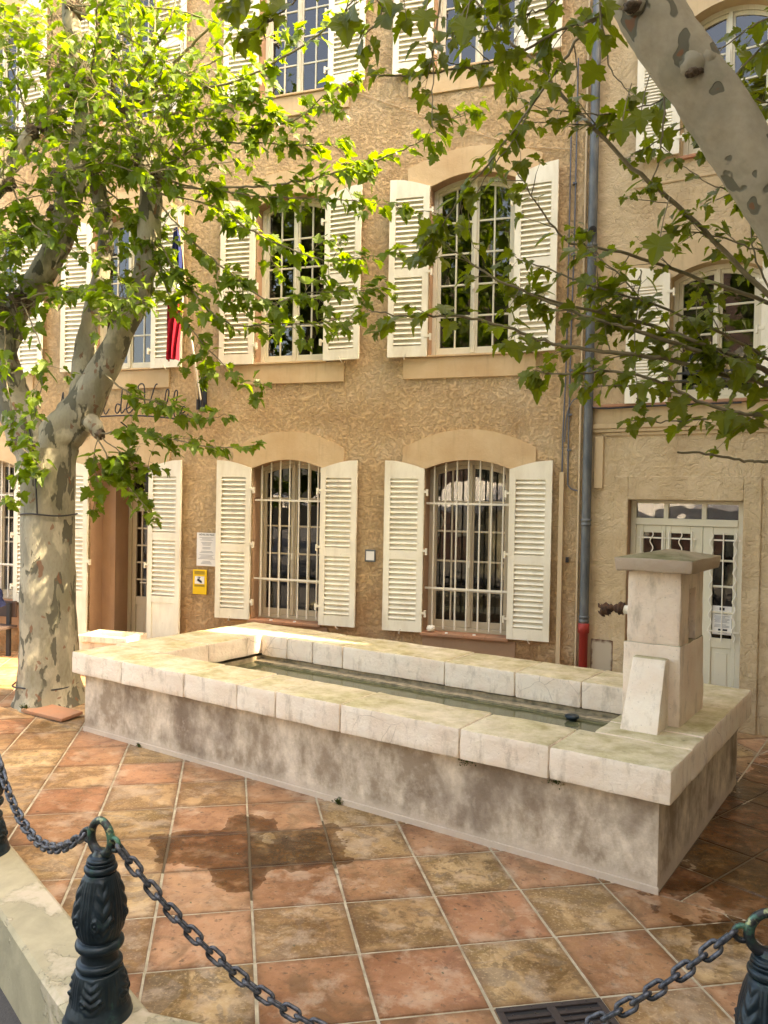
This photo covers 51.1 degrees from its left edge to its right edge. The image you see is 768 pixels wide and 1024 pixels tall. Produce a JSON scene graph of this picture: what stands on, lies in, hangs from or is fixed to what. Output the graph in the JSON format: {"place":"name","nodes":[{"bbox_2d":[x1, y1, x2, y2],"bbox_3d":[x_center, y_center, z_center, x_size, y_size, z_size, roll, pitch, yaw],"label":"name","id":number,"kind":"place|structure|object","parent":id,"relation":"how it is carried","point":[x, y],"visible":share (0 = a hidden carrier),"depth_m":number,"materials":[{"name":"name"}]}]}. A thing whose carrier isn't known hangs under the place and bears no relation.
{"place":"outdoors","nodes":[
{"label":"outdoors","id":0,"kind":"place"},
{"bbox_2d":[0,988,20,1023],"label":"street","id":1,"kind":"structure","parent":0,"point":[8,1015],"depth_m":4.08,"materials":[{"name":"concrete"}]},
{"bbox_2d":[0,845,200,1023],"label":"kerb","id":2,"kind":"structure","parent":1,"relation":"on","point":[39,955],"depth_m":4.09,"materials":[{"name":"stone"}]},
{"bbox_2d":[0,762,9,856],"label":"bollard","id":3,"kind":"object","parent":2,"relation":"on","point":[4,846],"visible":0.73,"depth_m":5.05,"materials":[{"name":"metal"}]},
{"bbox_2d":[62,816,132,1023],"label":"bollard","id":4,"kind":"object","parent":2,"relation":"on","point":[98,991],"visible":1,"depth_m":3.43,"materials":[{"name":"metal"}]},
{"bbox_2d":[0,754,86,854],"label":"chain","id":5,"kind":"object","parent":4,"relation":"hanging from","point":[65,846],"visible":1,"depth_m":4.22,"materials":[{"name":"metal"}]},
{"bbox_2d":[115,843,738,1023],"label":"chain","id":6,"kind":"object","parent":4,"relation":"hanging from","point":[256,990],"visible":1,"depth_m":3.25,"materials":[{"name":"metal"}]},
{"bbox_2d":[731,908,767,1023],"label":"bollard","id":7,"kind":"object","parent":2,"relation":"on","point":[752,1006],"visible":1,"depth_m":2.79,"materials":[{"name":"metal"}]},
{"bbox_2d":[0,650,767,1023],"bbox_3d":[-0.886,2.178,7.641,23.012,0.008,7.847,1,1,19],"label":"terrace","id":8,"kind":"structure","parent":0,"point":[412,980],"depth_m":4.64,"materials":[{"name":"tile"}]},
{"bbox_2d":[0,600,16,655],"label":"bench","id":9,"kind":"object","parent":8,"relation":"on","point":[8,610],"visible":1,"depth_m":11.38,"materials":[{"name":"brown wood"}]},
{"bbox_2d":[0,588,5,606],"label":"jacket","id":10,"kind":"object","parent":9,"relation":"hanging from","point":[2,602],"visible":1,"depth_m":11.17,"materials":[{"name":"blue fabric"}]},
{"bbox_2d":[21,704,82,721],"bbox_3d":[-3.462,2.080,8.371,0.660,0.056,0.261,2,1,31],"label":"paving slab","id":11,"kind":"object","parent":8,"relation":"on","point":[56,713],"depth_m":8.30,"materials":[{"name":"tile"}]},
{"bbox_2d":[78,629,146,675],"bbox_3d":[-3.485,1.825,10.312,0.720,0.530,0.460,1,1,15],"label":"doorstep","id":12,"kind":"object","parent":8,"relation":"on","point":[94,639],"visible":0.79,"depth_m":10.16,"materials":[{"name":"stone"}]},
{"bbox_2d":[0,0,489,713],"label":"plane tree","id":13,"kind":"object","parent":8,"relation":"on","point":[80,80],"visible":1,"depth_m":8.36,"materials":[{"name":"green plant"}]},
{"bbox_2d":[12,429,77,690],"bbox_3d":[-3.703,0.504,8.863,0.707,2.800,0.703,1,1,19],"label":"cable","id":14,"kind":"object","parent":13,"relation":"attached to","point":[36,513],"visible":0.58,"depth_m":8.57,"materials":[{"name":"black paint"}]},
{"bbox_2d":[0,0,601,667],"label":"town hall","id":15,"kind":"structure","parent":8,"relation":"on","point":[448,480],"depth_m":9.98,"materials":[{"name":"paint"}]},
{"bbox_2d":[0,461,14,598],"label":"window","id":16,"kind":"structure","parent":15,"relation":"in","point":[7,593],"depth_m":12.04,"materials":[{"name":"paint"}]},
{"bbox_2d":[0,233,15,304],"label":"window","id":17,"kind":"structure","parent":15,"relation":"in","point":[0,233],"depth_m":11.95,"materials":[{"name":"beige paint"}]},
{"bbox_2d":[0,12,19,137],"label":"window","id":18,"kind":"structure","parent":15,"relation":"in","point":[6,74],"depth_m":11.91,"materials":[{"name":"beige paint"}]},
{"bbox_2d":[61,383,189,426],"bbox_3d":[-3.559,-1.453,10.999,2.235,0.585,0.150,1,1,19],"label":"iron sign","id":19,"kind":"object","parent":15,"relation":"attached to","point":[120,408],"visible":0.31,"depth_m":10.84,"materials":[{"name":"black metal"}]},
{"bbox_2d":[100,221,150,368],"bbox_3d":[-3.538,-3.028,11.223,1.000,2.145,0.097,1,1,19],"label":"window","id":20,"kind":"structure","parent":15,"relation":"in","point":[130,363],"depth_m":11.22,"materials":[{"name":"beige paint"}]},
{"bbox_2d":[103,0,152,123],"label":"window","id":21,"kind":"structure","parent":15,"relation":"in","point":[106,50],"depth_m":11.23,"materials":[{"name":"beige paint"}]},
{"bbox_2d":[127,462,147,632],"bbox_3d":[-3.370,0.673,11.619,0.780,2.800,0.120,1,1,19],"label":"door","id":22,"kind":"structure","parent":15,"relation":"in","point":[136,605],"depth_m":11.72,"materials":[{"name":"paint"}]},
{"bbox_2d":[166,216,206,413],"bbox_3d":[-2.518,-2.473,10.305,0.252,2.383,0.749,1,1,19],"label":"flag","id":23,"kind":"object","parent":15,"relation":"attached to","point":[173,339],"visible":0.46,"depth_m":10.04,"materials":[{"name":"fabric"}]},
{"bbox_2d":[193,569,206,594],"bbox_3d":[-2.449,0.929,10.675,0.215,0.330,0.018,1,1,19],"label":"camera sign","id":24,"kind":"object","parent":15,"relation":"attached to","point":[199,581],"visible":1,"depth_m":10.67,"materials":[{"name":"yellow paint"}]},
{"bbox_2d":[196,533,215,566],"bbox_3d":[-2.348,0.496,10.638,0.300,0.440,0.015,1,1,19],"label":"notice plate","id":25,"kind":"object","parent":15,"relation":"attached to","point":[206,544],"visible":1,"depth_m":10.63,"materials":[{"name":"white paper"}]},
{"bbox_2d":[254,460,320,620],"bbox_3d":[-1.196,0.363,10.422,0.984,2.075,0.203,1,1,19],"label":"window","id":26,"kind":"structure","parent":15,"relation":"in","point":[292,612],"depth_m":10.45,"materials":[{"name":"paint"}]},
{"bbox_2d":[261,199,324,361],"bbox_3d":[-1.133,-2.971,10.378,0.980,2.145,0.097,1,1,19],"label":"window","id":27,"kind":"structure","parent":15,"relation":"in","point":[295,356],"depth_m":10.39,"materials":[{"name":"beige paint"}]},
{"bbox_2d":[265,0,328,96],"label":"window","id":28,"kind":"structure","parent":15,"relation":"in","point":[301,10],"depth_m":10.33,"materials":[{"name":"beige paint"}]},
{"bbox_2d":[365,549,375,561],"bbox_3d":[-0.169,0.538,9.880,0.135,0.150,0.017,1,1,19],"label":"wall plate","id":29,"kind":"object","parent":15,"relation":"attached to","point":[370,555],"depth_m":9.87,"materials":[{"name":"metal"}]},
{"bbox_2d":[425,460,509,634],"bbox_3d":[1.020,0.416,9.644,1.027,2.075,0.203,1,1,19],"label":"window","id":30,"kind":"structure","parent":15,"relation":"in","point":[470,626],"depth_m":9.66,"materials":[{"name":"paint"}]},
{"bbox_2d":[431,177,515,354],"bbox_3d":[1.084,-2.918,9.600,1.023,2.145,0.097,1,1,19],"label":"window","id":31,"kind":"structure","parent":15,"relation":"in","point":[437,274],"depth_m":9.60,"materials":[{"name":"beige paint"}]},
{"bbox_2d":[437,0,518,67],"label":"window","id":32,"kind":"structure","parent":15,"relation":"in","point":[478,57],"depth_m":9.58,"materials":[{"name":"beige paint"}]},
{"bbox_2d":[331,797,343,804],"bbox_3d":[-0.341,2.180,6.072,0.094,0.057,0.079,1,1,19],"label":"weed","id":33,"kind":"object","parent":8,"relation":"on","point":[337,801],"visible":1,"depth_m":6.07,"materials":[{"name":"green plant"}]},
{"bbox_2d":[0,723,747,973],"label":"litter","id":34,"kind":"object","parent":8,"relation":"on","point":[381,903],"visible":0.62,"depth_m":4.54,"materials":[{"name":"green plant"}]},
{"bbox_2d":[72,549,751,894],"bbox_3d":[0.021,1.208,7.255,5.681,2.000,2.530,2,1,34],"label":"fountain","id":35,"kind":"object","parent":8,"relation":"on","point":[635,790],"visible":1,"depth_m":5.85,"materials":[{"name":"stone"}]},
{"bbox_2d":[236,662,606,731],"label":"water","id":36,"kind":"structure","parent":35,"relation":"in","point":[551,718],"depth_m":7.43,"materials":[{"name":"liquid"}]},
{"bbox_2d":[214,0,767,462],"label":"plane tree","id":37,"kind":"object","parent":8,"relation":"on","point":[704,90],"visible":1,"depth_m":3.99,"materials":[{"name":"green plant"}]},
{"bbox_2d":[495,998,618,1023],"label":"drain grate","id":38,"kind":"object","parent":8,"relation":"on","point":[573,1012],"visible":0.87,"depth_m":3.62,"materials":[{"name":"metal"}]},
{"bbox_2d":[587,0,767,736],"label":"neighbour house","id":39,"kind":"structure","parent":8,"relation":"on","point":[652,489],"depth_m":8.61,"materials":[{"name":"beige paint"}]},
{"bbox_2d":[590,638,612,670],"bbox_3d":[2.422,1.610,8.942,0.245,0.380,0.024,2,1,31],"label":"meter door","id":40,"kind":"structure","parent":39,"relation":"in","point":[601,650],"depth_m":8.93,"materials":[{"name":"beige metal"}]},
{"bbox_2d":[630,500,743,687],"bbox_3d":[3.218,1.059,8.623,1.158,2.359,0.091,2,1,31],"label":"door","id":41,"kind":"structure","parent":39,"relation":"in","point":[721,656],"depth_m":8.48,"materials":[{"name":"beige paint"}]},
{"bbox_2d":[712,605,731,634],"bbox_3d":[3.546,1.138,8.435,0.190,0.300,0.002,2,1,31],"label":"poster","id":42,"kind":"object","parent":41,"relation":"attached to","point":[726,621],"visible":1,"depth_m":8.43,"materials":[{"name":"white paper"}]},
{"bbox_2d":[672,264,762,399],"bbox_3d":[3.510,-1.889,8.462,0.890,1.430,0.097,2,1,31],"label":"window","id":43,"kind":"structure","parent":39,"relation":"in","point":[718,270],"depth_m":8.45,"materials":[{"name":"beige paint"}]},
{"bbox_2d":[683,4,767,154],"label":"window","id":44,"kind":"structure","parent":39,"relation":"in","point":[730,14],"depth_m":8.37,"materials":[{"name":"beige paint"}]}
]}

